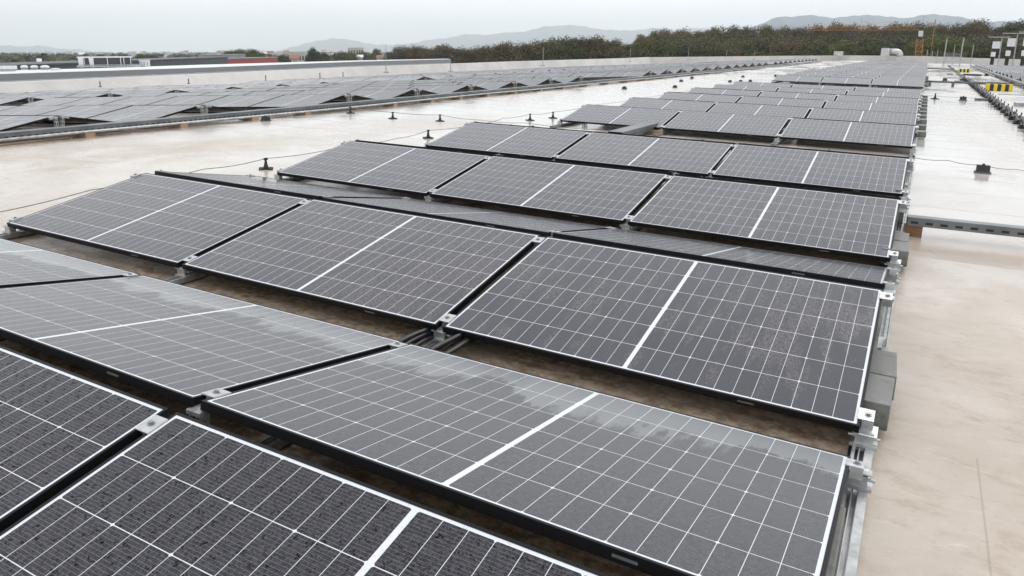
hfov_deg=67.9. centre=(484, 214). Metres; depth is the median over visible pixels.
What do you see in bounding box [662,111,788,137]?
solar panel
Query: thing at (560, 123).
mounting rail
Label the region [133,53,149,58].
tree
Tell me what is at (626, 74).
solar panel
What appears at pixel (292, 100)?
solar panel
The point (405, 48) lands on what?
tree
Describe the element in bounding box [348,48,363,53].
apartment block
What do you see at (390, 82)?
solar panel
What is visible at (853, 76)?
solar panel
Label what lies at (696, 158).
solar panel
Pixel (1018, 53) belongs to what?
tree
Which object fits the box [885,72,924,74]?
solar panel
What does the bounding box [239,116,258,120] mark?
timber block
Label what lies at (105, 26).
sky
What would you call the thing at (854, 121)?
solar panel
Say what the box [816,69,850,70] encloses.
solar panel
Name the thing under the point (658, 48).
tree
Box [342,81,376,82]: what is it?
solar panel
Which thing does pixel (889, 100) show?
solar panel
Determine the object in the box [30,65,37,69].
roof tank
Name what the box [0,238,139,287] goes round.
solar panel
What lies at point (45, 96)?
solar panel
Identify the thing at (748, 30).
tree
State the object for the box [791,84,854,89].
solar panel
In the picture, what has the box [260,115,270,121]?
wire holder
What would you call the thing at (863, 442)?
mounting rail
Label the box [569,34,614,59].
tree
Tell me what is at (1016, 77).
solar panel
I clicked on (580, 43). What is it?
tree
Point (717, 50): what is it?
tree
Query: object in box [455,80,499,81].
solar panel
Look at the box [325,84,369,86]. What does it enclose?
solar panel
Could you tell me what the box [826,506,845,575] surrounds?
metal rail
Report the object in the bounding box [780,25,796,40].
tree
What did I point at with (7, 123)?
solar panel
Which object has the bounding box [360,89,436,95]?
solar panel
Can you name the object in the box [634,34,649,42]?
tree
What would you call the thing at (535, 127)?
solar panel
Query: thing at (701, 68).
solar panel
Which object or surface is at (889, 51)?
roof duct
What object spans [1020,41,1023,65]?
inverter rack
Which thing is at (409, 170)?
solar panel
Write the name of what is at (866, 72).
solar panel
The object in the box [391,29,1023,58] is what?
forest
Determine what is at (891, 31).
tree
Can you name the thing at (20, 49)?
hills
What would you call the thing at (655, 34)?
tree
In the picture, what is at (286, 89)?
solar panel
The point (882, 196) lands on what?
solar panel
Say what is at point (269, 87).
solar panel
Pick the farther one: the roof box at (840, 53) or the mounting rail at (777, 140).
the roof box at (840, 53)
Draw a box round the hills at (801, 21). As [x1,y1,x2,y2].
[744,14,1017,32]
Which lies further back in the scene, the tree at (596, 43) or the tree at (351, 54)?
the tree at (351, 54)
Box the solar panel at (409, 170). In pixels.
[277,141,487,195]
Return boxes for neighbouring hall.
[0,59,450,81]
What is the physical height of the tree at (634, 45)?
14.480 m
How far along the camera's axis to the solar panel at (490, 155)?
7.97 m
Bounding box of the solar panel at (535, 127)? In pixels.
[474,122,592,132]
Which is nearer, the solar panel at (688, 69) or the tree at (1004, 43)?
the solar panel at (688, 69)
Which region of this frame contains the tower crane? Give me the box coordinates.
[809,16,935,55]
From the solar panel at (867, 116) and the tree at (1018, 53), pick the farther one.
the tree at (1018, 53)
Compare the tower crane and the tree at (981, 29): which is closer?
the tower crane
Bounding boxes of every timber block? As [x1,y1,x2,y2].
[72,132,95,137]
[167,123,188,127]
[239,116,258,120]
[293,111,310,114]
[646,129,665,135]
[903,223,922,237]
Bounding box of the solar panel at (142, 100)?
[103,96,175,104]
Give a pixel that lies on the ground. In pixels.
(274, 52)
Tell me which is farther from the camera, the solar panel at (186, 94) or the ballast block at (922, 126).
the solar panel at (186, 94)
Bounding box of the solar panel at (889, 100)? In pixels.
[835,95,918,104]
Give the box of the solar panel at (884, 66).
[869,66,896,67]
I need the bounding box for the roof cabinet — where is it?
[138,60,149,66]
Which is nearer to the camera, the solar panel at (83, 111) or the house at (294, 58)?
the solar panel at (83, 111)
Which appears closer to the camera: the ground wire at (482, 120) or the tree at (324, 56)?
the ground wire at (482, 120)
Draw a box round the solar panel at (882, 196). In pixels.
[675,174,900,198]
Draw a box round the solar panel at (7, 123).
[0,116,48,131]
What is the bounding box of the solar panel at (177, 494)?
[0,412,609,575]
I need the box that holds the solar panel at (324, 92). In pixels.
[292,90,354,94]
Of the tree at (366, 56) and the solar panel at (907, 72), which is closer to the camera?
the solar panel at (907, 72)
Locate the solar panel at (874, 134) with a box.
[779,118,914,148]
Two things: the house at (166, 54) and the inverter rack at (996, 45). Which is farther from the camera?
the house at (166, 54)
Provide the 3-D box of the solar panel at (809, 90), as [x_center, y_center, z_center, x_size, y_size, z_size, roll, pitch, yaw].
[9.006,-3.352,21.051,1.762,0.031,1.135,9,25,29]
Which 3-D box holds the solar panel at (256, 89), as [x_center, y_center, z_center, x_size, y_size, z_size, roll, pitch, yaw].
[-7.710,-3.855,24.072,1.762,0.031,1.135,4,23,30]
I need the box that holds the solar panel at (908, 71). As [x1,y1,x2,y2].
[890,70,925,73]
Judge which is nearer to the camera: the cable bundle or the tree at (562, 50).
the cable bundle
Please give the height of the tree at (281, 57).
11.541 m
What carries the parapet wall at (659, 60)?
on the roof deck
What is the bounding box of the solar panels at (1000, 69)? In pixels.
[8,58,1023,116]
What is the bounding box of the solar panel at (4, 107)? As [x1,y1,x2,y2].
[0,106,17,110]
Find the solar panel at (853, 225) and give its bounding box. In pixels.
[628,175,900,261]
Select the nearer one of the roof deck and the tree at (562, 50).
the roof deck
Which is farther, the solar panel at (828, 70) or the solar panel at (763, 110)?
the solar panel at (828, 70)
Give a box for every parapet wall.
[0,57,651,92]
[650,55,1020,64]
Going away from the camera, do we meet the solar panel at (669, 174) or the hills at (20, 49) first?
the solar panel at (669, 174)
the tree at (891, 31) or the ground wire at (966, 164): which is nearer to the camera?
the ground wire at (966, 164)
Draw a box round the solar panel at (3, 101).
[0,98,27,104]
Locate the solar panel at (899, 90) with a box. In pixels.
[855,87,921,93]
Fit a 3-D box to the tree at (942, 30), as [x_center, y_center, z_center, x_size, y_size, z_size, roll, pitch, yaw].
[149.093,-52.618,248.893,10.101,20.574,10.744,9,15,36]
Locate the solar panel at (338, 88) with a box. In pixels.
[313,87,362,89]
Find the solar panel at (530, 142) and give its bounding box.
[426,122,586,159]
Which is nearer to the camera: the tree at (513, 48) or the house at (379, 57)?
the tree at (513, 48)
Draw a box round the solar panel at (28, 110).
[0,105,72,114]
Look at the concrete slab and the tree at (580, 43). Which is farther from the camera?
the tree at (580, 43)
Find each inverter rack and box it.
[990,37,1009,64]
[1003,33,1023,64]
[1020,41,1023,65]
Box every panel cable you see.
[399,327,434,345]
[431,333,474,353]
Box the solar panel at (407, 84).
[365,83,413,86]
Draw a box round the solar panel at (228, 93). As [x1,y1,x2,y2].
[199,91,254,95]
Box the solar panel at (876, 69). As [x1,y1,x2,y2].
[859,68,891,69]
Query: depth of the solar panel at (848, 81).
30.05 m
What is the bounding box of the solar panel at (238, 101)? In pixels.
[199,95,282,107]
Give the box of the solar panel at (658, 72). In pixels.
[639,70,666,74]
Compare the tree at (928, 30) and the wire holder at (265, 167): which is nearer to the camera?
the wire holder at (265, 167)
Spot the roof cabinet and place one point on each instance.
(146, 63)
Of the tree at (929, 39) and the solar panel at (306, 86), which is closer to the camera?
the solar panel at (306, 86)
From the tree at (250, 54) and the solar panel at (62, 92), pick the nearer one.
the solar panel at (62, 92)
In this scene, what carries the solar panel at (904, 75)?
on the mounting rail
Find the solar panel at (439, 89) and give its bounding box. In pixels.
[408,85,467,93]
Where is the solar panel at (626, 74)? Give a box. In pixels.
[603,71,649,77]
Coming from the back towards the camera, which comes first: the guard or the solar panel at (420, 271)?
the guard
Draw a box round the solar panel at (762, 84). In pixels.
[732,81,791,86]
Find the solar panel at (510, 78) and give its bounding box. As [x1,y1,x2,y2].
[490,77,533,79]
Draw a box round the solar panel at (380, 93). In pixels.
[347,89,413,98]
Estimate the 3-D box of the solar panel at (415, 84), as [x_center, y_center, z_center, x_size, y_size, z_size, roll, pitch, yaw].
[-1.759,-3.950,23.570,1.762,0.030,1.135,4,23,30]
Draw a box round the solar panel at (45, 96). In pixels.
[31,94,72,98]
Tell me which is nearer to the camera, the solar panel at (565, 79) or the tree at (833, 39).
the solar panel at (565, 79)
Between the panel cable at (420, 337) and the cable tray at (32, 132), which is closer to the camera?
the panel cable at (420, 337)
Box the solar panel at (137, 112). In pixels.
[87,105,196,121]
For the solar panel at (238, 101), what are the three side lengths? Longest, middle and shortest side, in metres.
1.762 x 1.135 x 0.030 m
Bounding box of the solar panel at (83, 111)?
[40,105,132,117]
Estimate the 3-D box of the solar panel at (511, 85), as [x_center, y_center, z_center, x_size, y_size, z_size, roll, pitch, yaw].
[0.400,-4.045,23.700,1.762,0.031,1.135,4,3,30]
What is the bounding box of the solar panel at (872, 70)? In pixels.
[855,69,889,70]
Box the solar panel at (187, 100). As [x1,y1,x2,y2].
[148,95,227,104]
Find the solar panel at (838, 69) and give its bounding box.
[822,68,854,69]
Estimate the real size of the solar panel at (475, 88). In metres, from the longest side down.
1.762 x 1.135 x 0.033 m
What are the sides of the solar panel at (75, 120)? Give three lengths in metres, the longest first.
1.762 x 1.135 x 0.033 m
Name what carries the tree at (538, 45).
on the ground
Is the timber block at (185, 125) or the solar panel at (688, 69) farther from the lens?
the solar panel at (688, 69)
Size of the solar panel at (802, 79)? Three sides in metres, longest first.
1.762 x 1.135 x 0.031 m
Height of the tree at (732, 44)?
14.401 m
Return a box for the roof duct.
[880,48,902,61]
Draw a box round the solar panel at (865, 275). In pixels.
[552,228,888,288]
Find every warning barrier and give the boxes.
[958,69,970,72]
[985,84,1012,91]
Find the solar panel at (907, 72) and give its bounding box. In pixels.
[888,71,924,73]
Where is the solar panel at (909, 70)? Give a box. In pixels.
[892,69,924,70]
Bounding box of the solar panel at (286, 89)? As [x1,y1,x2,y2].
[268,88,315,90]
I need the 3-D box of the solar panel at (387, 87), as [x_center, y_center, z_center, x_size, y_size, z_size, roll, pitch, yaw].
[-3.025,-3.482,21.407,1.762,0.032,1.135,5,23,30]
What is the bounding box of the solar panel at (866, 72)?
[847,71,884,73]
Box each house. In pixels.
[128,51,136,56]
[161,52,169,57]
[276,51,284,55]
[290,55,299,61]
[376,55,384,59]
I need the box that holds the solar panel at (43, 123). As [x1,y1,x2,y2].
[34,122,55,123]
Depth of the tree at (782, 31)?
279.24 m
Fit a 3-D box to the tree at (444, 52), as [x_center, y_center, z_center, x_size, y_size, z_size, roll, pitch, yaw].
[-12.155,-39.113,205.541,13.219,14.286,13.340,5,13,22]
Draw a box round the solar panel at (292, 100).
[249,94,344,107]
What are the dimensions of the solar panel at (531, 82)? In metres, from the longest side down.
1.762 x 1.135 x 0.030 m
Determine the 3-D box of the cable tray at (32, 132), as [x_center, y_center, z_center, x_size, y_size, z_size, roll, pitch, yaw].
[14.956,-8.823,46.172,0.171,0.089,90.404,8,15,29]
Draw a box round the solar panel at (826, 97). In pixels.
[759,91,835,100]
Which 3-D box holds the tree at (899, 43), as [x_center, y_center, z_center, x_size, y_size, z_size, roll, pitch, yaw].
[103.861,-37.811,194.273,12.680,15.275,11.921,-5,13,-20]
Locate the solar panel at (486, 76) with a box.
[469,75,505,78]
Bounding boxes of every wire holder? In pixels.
[259,158,272,169]
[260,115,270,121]
[423,130,433,138]
[435,114,444,121]
[959,96,966,100]
[974,163,990,174]
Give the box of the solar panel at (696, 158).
[555,132,731,176]
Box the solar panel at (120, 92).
[102,91,137,94]
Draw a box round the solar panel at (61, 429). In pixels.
[0,345,169,532]
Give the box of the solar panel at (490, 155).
[355,140,495,156]
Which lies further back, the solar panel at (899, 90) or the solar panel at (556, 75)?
the solar panel at (556, 75)
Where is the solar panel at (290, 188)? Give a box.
[155,171,402,199]
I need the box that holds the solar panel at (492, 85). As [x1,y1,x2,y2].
[458,82,511,88]
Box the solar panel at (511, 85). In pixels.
[502,81,527,87]
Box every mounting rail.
[0,121,475,239]
[0,131,595,340]
[28,78,425,102]
[48,67,718,135]
[134,143,737,449]
[550,81,735,127]
[652,84,793,135]
[770,87,855,145]
[835,157,914,575]
[908,90,923,156]
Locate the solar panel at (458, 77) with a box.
[440,75,474,78]
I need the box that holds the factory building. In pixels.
[283,51,309,61]
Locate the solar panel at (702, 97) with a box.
[658,92,740,102]
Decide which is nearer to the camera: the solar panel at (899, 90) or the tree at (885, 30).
the solar panel at (899, 90)
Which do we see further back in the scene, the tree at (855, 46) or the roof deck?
the tree at (855, 46)
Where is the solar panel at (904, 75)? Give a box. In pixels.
[883,74,924,76]
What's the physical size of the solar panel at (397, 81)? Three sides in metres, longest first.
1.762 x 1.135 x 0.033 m
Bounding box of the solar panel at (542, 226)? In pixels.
[322,198,606,236]
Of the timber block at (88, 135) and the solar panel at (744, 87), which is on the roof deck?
the timber block at (88, 135)
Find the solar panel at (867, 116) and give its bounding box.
[807,108,917,124]
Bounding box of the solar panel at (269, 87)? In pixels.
[248,86,288,88]
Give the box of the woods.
[0,52,386,62]
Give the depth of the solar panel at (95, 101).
19.80 m
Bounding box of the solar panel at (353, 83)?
[334,82,373,84]
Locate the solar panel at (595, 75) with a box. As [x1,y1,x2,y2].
[569,72,610,77]
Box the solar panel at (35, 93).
[20,92,51,94]
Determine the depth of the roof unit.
51.87 m
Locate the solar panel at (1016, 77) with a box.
[1012,75,1023,79]
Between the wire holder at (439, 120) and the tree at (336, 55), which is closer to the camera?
the wire holder at (439, 120)
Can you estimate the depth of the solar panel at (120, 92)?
27.57 m
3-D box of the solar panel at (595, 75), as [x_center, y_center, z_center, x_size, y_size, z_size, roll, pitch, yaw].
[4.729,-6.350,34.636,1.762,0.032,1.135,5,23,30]
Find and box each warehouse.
[0,57,227,69]
[198,54,245,57]
[228,57,277,63]
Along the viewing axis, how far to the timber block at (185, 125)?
12.13 m
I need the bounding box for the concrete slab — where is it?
[974,98,987,100]
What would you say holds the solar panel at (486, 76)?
on the roof deck
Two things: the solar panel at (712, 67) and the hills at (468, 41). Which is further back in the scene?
the hills at (468, 41)
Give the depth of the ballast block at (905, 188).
7.18 m
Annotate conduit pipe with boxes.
[0,63,803,141]
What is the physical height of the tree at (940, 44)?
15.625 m
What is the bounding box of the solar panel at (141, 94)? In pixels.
[119,93,166,96]
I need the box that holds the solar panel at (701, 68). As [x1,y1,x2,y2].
[677,67,706,70]
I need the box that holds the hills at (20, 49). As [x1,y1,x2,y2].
[0,45,117,52]
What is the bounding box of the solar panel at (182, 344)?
[0,275,403,407]
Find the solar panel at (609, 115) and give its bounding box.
[561,105,679,128]
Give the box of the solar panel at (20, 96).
[3,95,38,97]
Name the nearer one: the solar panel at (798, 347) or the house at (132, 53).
the solar panel at (798, 347)
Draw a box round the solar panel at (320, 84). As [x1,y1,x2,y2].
[298,83,336,85]
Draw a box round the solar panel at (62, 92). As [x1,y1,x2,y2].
[48,92,77,93]
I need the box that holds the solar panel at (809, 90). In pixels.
[777,87,846,94]
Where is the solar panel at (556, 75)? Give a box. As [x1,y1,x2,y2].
[535,73,573,76]
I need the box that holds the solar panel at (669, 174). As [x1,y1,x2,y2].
[497,155,682,175]
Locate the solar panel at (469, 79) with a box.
[449,78,491,80]
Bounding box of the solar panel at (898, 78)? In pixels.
[876,77,923,80]
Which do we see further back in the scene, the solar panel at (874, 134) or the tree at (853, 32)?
the tree at (853, 32)
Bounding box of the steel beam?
[963,74,981,75]
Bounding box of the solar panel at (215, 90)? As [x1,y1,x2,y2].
[192,89,232,91]
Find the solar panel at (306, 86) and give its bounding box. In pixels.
[286,85,327,87]
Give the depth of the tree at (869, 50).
191.81 m
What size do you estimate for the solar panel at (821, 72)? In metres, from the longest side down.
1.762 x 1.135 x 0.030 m
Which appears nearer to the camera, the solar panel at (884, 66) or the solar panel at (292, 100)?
the solar panel at (292, 100)
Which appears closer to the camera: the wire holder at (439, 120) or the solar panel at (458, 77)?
the wire holder at (439, 120)
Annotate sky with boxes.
[0,0,1023,52]
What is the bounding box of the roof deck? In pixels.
[0,60,1023,575]
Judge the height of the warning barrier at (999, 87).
0.250 m
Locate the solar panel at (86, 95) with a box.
[65,94,106,96]
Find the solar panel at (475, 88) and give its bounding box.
[417,85,487,91]
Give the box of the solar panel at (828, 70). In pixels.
[810,70,846,71]
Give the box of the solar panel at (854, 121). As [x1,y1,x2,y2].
[793,117,915,125]
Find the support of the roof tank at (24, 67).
on the neighbouring hall
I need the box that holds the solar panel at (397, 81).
[377,80,412,81]
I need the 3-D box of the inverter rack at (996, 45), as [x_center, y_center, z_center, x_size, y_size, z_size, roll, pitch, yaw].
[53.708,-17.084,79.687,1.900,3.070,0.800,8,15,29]
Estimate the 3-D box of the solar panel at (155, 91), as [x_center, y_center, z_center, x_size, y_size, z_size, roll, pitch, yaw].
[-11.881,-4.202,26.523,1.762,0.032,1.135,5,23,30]
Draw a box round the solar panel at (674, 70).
[647,69,680,72]
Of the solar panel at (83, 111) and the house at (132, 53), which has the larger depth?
the house at (132, 53)
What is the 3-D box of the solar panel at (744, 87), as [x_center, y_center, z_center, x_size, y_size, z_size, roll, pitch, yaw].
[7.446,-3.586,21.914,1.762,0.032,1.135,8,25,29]
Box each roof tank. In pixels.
[20,65,27,69]
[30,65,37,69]
[40,65,48,69]
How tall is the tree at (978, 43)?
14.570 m
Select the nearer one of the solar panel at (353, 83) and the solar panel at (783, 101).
the solar panel at (783, 101)
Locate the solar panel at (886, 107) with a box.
[823,100,918,112]
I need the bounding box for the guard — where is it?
[942,38,963,66]
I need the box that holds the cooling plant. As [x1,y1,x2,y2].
[77,56,144,67]
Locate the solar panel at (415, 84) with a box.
[410,82,461,85]
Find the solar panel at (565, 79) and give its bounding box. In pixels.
[533,76,579,82]
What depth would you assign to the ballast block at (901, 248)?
4.99 m
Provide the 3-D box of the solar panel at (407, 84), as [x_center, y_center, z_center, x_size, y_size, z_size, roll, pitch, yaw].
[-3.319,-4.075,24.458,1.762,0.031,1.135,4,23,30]
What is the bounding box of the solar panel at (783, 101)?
[737,96,825,107]
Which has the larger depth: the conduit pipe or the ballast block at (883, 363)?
the conduit pipe
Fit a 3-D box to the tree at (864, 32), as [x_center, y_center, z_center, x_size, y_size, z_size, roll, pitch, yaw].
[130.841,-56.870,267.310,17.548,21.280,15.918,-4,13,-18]
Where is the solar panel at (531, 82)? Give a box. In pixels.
[498,79,548,85]
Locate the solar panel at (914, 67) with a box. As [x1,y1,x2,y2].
[898,67,925,68]
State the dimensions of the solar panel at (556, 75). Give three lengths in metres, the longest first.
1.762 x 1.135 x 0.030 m
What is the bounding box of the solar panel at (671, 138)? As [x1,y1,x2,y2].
[596,132,735,149]
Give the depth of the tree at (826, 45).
203.79 m
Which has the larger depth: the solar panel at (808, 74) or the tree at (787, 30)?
the tree at (787, 30)
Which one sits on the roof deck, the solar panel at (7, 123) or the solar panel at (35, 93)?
the solar panel at (35, 93)
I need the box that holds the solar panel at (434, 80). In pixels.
[413,79,451,80]
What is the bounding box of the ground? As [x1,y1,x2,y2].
[35,51,385,55]
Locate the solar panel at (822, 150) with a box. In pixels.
[738,143,908,157]
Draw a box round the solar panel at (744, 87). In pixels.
[713,84,777,90]
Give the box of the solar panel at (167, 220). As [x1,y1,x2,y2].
[7,173,308,267]
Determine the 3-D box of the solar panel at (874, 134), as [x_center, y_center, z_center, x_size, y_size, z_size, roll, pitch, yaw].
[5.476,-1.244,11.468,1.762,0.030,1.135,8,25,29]
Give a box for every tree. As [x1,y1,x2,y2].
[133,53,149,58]
[134,53,162,58]
[235,48,263,56]
[247,48,268,56]
[277,54,290,62]
[304,46,321,61]
[317,52,333,61]
[325,51,353,60]
[335,52,361,60]
[355,51,376,59]
[371,48,381,59]
[382,51,390,59]
[387,46,407,59]
[402,45,416,58]
[407,44,428,58]
[418,43,458,63]
[446,45,470,63]
[455,48,491,62]
[474,44,495,61]
[479,41,523,61]
[503,40,523,52]
[512,42,542,60]
[521,44,558,60]
[529,35,576,60]
[536,35,589,60]
[566,35,601,59]
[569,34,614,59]
[604,43,643,58]
[606,37,623,50]
[622,41,651,56]
[627,35,658,56]
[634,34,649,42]
[635,38,684,57]
[647,28,664,42]
[656,40,695,56]
[660,27,673,41]
[668,36,722,56]
[675,26,691,38]
[688,40,729,56]
[692,30,716,40]
[709,40,769,55]
[712,25,737,42]
[715,42,739,52]
[721,24,744,42]
[735,39,767,55]
[743,25,756,41]
[747,24,775,36]
[754,36,779,53]
[757,23,778,38]
[761,39,803,55]
[766,26,787,39]
[771,40,810,55]
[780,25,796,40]
[787,26,808,39]
[790,39,828,55]
[805,22,829,43]
[811,40,833,55]
[816,37,841,47]
[823,19,846,41]
[825,39,859,55]
[828,25,863,41]
[844,36,887,55]
[844,41,866,55]
[846,22,881,39]
[857,38,902,55]
[861,22,878,41]
[869,38,910,55]
[879,21,906,39]
[880,22,896,36]
[892,21,924,42]
[893,42,927,55]
[903,20,937,41]
[903,32,951,56]
[912,33,968,57]
[934,22,955,36]
[939,38,981,57]
[946,22,973,39]
[959,37,983,45]
[964,17,988,39]
[967,40,990,57]
[969,19,1004,42]
[974,39,1017,58]
[985,37,1022,58]
[994,20,1023,38]
[998,39,1023,58]
[1005,18,1023,29]
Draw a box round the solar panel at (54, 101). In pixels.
[23,97,88,105]
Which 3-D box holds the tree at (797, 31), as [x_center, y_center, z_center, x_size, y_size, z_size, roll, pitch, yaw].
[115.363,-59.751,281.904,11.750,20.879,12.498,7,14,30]
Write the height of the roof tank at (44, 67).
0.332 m
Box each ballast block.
[860,373,894,430]
[869,349,896,399]
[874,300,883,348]
[880,240,908,266]
[894,231,908,241]
[895,187,907,196]
[897,208,904,223]
[915,130,925,137]
[917,124,926,130]
[918,118,926,123]
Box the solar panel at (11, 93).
[0,93,24,94]
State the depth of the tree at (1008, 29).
237.40 m
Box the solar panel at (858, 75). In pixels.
[837,74,878,76]
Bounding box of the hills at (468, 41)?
[382,25,742,50]
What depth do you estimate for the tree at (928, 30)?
245.60 m
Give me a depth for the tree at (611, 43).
222.13 m
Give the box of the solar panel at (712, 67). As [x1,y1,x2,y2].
[697,66,717,69]
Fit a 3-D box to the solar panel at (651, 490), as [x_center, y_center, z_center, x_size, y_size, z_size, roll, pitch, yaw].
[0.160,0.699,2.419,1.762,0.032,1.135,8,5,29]
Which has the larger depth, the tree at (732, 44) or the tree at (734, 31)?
the tree at (734, 31)
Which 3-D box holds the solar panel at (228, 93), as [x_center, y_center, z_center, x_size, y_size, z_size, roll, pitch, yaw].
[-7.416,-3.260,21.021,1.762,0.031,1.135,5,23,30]
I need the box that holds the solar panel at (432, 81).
[412,81,454,82]
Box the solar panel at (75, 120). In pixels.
[0,115,113,124]
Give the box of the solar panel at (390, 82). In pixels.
[372,81,413,83]
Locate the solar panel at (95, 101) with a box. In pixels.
[61,97,128,104]
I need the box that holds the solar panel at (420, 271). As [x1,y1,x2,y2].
[182,199,540,330]
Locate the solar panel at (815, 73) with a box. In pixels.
[795,72,835,74]
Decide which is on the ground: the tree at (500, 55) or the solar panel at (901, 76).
the tree at (500, 55)
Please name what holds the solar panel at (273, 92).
on the roof deck
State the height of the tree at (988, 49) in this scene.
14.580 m
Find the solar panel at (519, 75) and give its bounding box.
[501,74,538,77]
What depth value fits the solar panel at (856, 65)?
54.71 m
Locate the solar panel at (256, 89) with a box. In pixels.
[227,88,274,91]
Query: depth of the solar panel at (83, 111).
13.92 m
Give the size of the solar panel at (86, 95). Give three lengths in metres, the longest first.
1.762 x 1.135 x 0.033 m
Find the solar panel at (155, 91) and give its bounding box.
[135,90,174,92]
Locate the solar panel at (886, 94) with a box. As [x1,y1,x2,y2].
[846,90,920,103]
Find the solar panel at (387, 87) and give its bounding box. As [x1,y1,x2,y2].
[357,86,412,89]
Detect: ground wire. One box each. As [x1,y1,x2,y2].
[0,91,684,211]
[350,107,598,129]
[908,156,1023,170]
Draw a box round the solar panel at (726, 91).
[688,88,760,95]
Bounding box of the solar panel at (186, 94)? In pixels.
[159,92,208,95]
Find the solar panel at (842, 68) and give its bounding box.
[827,67,857,68]
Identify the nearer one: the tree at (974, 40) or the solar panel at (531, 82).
the solar panel at (531, 82)
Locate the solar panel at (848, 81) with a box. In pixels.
[821,77,871,84]
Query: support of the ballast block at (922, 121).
on the mounting rail at (912, 151)
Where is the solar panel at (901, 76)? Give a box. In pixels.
[880,75,924,78]
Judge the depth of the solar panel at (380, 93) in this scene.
18.36 m
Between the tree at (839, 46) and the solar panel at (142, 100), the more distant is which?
the tree at (839, 46)
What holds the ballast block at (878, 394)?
on the mounting rail at (863, 442)
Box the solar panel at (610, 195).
[430,156,667,223]
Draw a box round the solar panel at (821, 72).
[803,71,840,73]
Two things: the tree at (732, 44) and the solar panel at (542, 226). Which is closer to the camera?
the solar panel at (542, 226)
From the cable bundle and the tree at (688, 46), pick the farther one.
the tree at (688, 46)
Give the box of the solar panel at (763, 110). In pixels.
[708,102,810,117]
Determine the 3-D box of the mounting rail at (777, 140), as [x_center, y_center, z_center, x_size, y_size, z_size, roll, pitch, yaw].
[8.118,-2.576,17.772,0.104,0.317,15.589,8,15,29]
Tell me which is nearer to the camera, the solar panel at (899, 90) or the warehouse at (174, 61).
the solar panel at (899, 90)
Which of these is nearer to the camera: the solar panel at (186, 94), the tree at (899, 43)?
the solar panel at (186, 94)
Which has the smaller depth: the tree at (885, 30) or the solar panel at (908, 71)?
the solar panel at (908, 71)
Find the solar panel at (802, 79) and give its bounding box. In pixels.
[773,75,822,82]
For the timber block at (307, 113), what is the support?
on the roof deck
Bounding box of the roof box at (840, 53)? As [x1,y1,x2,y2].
[834,51,843,55]
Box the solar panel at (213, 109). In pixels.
[183,105,242,112]
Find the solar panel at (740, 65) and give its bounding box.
[722,64,744,67]
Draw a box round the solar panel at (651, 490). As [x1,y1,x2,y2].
[200,343,850,575]
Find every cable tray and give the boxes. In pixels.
[0,61,821,138]
[906,214,1023,237]
[926,80,1023,85]
[970,65,1023,83]
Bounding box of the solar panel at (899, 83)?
[871,79,923,87]
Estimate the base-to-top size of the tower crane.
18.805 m
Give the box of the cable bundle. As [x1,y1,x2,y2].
[948,66,1023,125]
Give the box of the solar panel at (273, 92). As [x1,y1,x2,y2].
[246,91,301,94]
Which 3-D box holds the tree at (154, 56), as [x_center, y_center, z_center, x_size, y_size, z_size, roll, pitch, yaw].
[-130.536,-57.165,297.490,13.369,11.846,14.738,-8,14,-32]
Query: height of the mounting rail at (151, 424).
0.321 m
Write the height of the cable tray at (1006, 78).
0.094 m
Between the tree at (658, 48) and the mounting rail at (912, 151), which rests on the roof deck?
the mounting rail at (912, 151)
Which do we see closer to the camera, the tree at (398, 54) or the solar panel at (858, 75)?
the solar panel at (858, 75)
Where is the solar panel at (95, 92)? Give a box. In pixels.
[74,91,109,93]
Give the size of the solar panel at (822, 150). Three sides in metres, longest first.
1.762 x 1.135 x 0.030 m
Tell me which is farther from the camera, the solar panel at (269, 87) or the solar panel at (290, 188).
the solar panel at (269, 87)
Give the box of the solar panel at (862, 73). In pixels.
[842,72,881,74]
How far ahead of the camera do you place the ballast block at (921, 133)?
12.46 m
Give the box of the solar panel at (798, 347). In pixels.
[442,236,883,432]
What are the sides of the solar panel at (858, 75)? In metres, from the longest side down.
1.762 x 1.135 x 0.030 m
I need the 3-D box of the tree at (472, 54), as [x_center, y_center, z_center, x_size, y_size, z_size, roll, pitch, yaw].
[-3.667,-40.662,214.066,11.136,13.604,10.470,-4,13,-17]
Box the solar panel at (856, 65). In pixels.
[842,65,868,66]
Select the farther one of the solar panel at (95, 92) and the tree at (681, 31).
the tree at (681, 31)
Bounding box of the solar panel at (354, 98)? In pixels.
[304,94,372,101]
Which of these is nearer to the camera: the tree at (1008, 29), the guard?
the guard
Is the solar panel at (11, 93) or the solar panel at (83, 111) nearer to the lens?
the solar panel at (83, 111)
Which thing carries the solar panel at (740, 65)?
on the roof deck
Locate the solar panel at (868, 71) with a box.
[851,70,886,72]
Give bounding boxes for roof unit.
[0,66,16,71]
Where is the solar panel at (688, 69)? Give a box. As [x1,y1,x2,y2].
[664,68,694,71]
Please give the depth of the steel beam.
47.43 m
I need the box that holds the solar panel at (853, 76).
[830,75,875,78]
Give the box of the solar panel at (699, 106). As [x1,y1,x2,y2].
[620,97,714,111]
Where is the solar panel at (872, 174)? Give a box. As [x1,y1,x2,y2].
[712,144,908,196]
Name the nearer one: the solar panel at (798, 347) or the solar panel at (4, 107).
the solar panel at (798, 347)
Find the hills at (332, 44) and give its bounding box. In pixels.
[274,38,392,51]
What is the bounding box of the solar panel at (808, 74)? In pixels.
[786,73,829,76]

